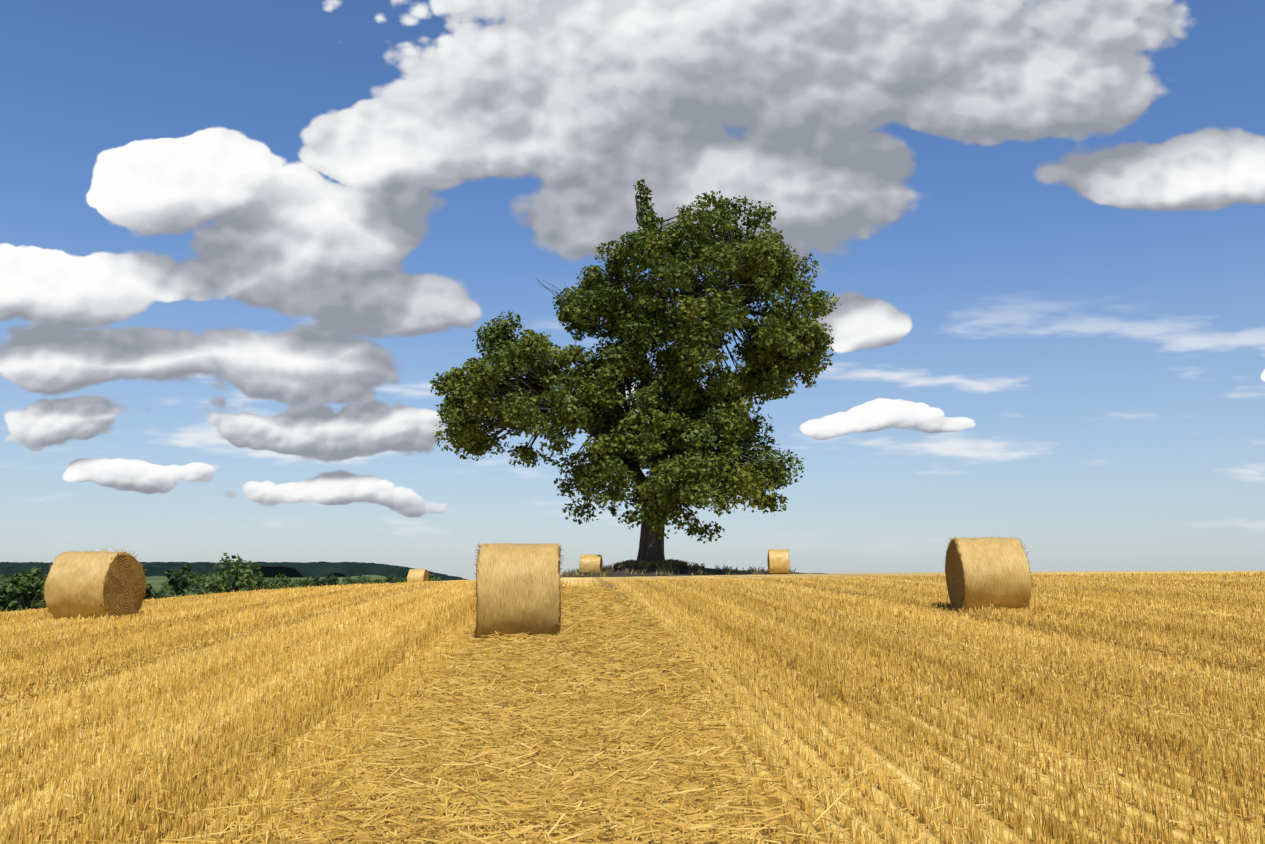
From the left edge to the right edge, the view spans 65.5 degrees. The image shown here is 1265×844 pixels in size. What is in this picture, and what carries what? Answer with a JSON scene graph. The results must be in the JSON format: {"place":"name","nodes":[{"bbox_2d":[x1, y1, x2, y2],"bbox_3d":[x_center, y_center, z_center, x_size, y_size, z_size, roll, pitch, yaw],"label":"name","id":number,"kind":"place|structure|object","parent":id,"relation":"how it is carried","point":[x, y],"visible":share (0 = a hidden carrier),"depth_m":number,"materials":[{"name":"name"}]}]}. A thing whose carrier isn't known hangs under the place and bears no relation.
{"place":"outdoors","nodes":[
{"label":"outdoors","id":0,"kind":"place"},
{"bbox_2d":[0,568,1264,843],"bbox_3d":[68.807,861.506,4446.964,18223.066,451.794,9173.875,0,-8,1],"label":"stubble","id":1,"kind":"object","parent":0,"point":[290,574],"depth_m":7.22,"materials":[{"name":"yellow plant"}]},
{"bbox_2d":[41,549,147,620],"bbox_3d":[-10.184,3.143,18.706,1.328,1.462,1.515,-1,-39,5],"label":"bale","id":2,"kind":"object","parent":1,"relation":"on","point":[85,584],"visible":0.85,"depth_m":18.18},
{"bbox_2d":[0,553,439,611],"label":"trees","id":3,"kind":"object","parent":1,"relation":"on","point":[20,591],"visible":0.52,"depth_m":139.95,"materials":[{"name":"green plant"}]},
{"bbox_2d":[0,561,467,580],"bbox_3d":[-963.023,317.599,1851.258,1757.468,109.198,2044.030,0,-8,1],"label":"ridge wood","id":4,"kind":"object","parent":1,"relation":"on","point":[318,569],"visible":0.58,"depth_m":1109.19,"materials":[{"name":"green plant"}]},
{"bbox_2d":[407,569,428,582],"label":"bale","id":5,"kind":"object","parent":1,"relation":"on","point":[418,575],"visible":0.56,"depth_m":70.72},
{"bbox_2d":[472,542,564,640],"bbox_3d":[-1.683,2.551,14.519,1.354,1.557,1.550,1,-24,-6],"label":"bale","id":6,"kind":"object","parent":1,"relation":"on","point":[517,590],"visible":0.79,"depth_m":13.89},
{"bbox_2d":[579,554,602,574],"bbox_3d":[-2.438,8.512,57.846,1.363,1.440,1.484,-1,20,5],"label":"bale","id":7,"kind":"object","parent":1,"relation":"on","point":[589,563],"visible":0.81,"depth_m":57.26},
{"bbox_2d":[560,559,827,577],"bbox_3d":[1.104,9.291,60.195,24.800,1.328,14.400,0,-8,1],"label":"mound","id":8,"kind":"object","parent":1,"relation":"on","point":[683,570],"visible":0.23,"depth_m":57.74,"materials":[{"name":"green plant"}]},
{"bbox_2d":[429,179,841,564],"bbox_3d":[0.540,-3.126,60.910,24.963,25.868,16.290,3,-9,-21],"label":"oak","id":9,"kind":"object","parent":8,"relation":"on","point":[669,445],"visible":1,"depth_m":58.66,"materials":[{"name":"green plant"}]},
{"bbox_2d":[767,549,789,574],"bbox_3d":[8.338,8.025,56.221,1.320,1.562,1.580,-1,4,5],"label":"bale","id":10,"kind":"object","parent":1,"relation":"on","point":[778,561],"visible":0.92,"depth_m":55.59},
{"bbox_2d":[943,535,1031,610],"bbox_3d":[6.868,2.978,19.073,1.409,1.591,1.586,-1,35,5],"label":"bale","id":11,"kind":"object","parent":1,"relation":"on","point":[985,572],"visible":0.88,"depth_m":18.48},
{"bbox_2d":[0,0,1264,579],"label":"sky","id":12,"kind":"structure","parent":0,"point":[244,244],"materials":[{"name":"blue"}]}
]}

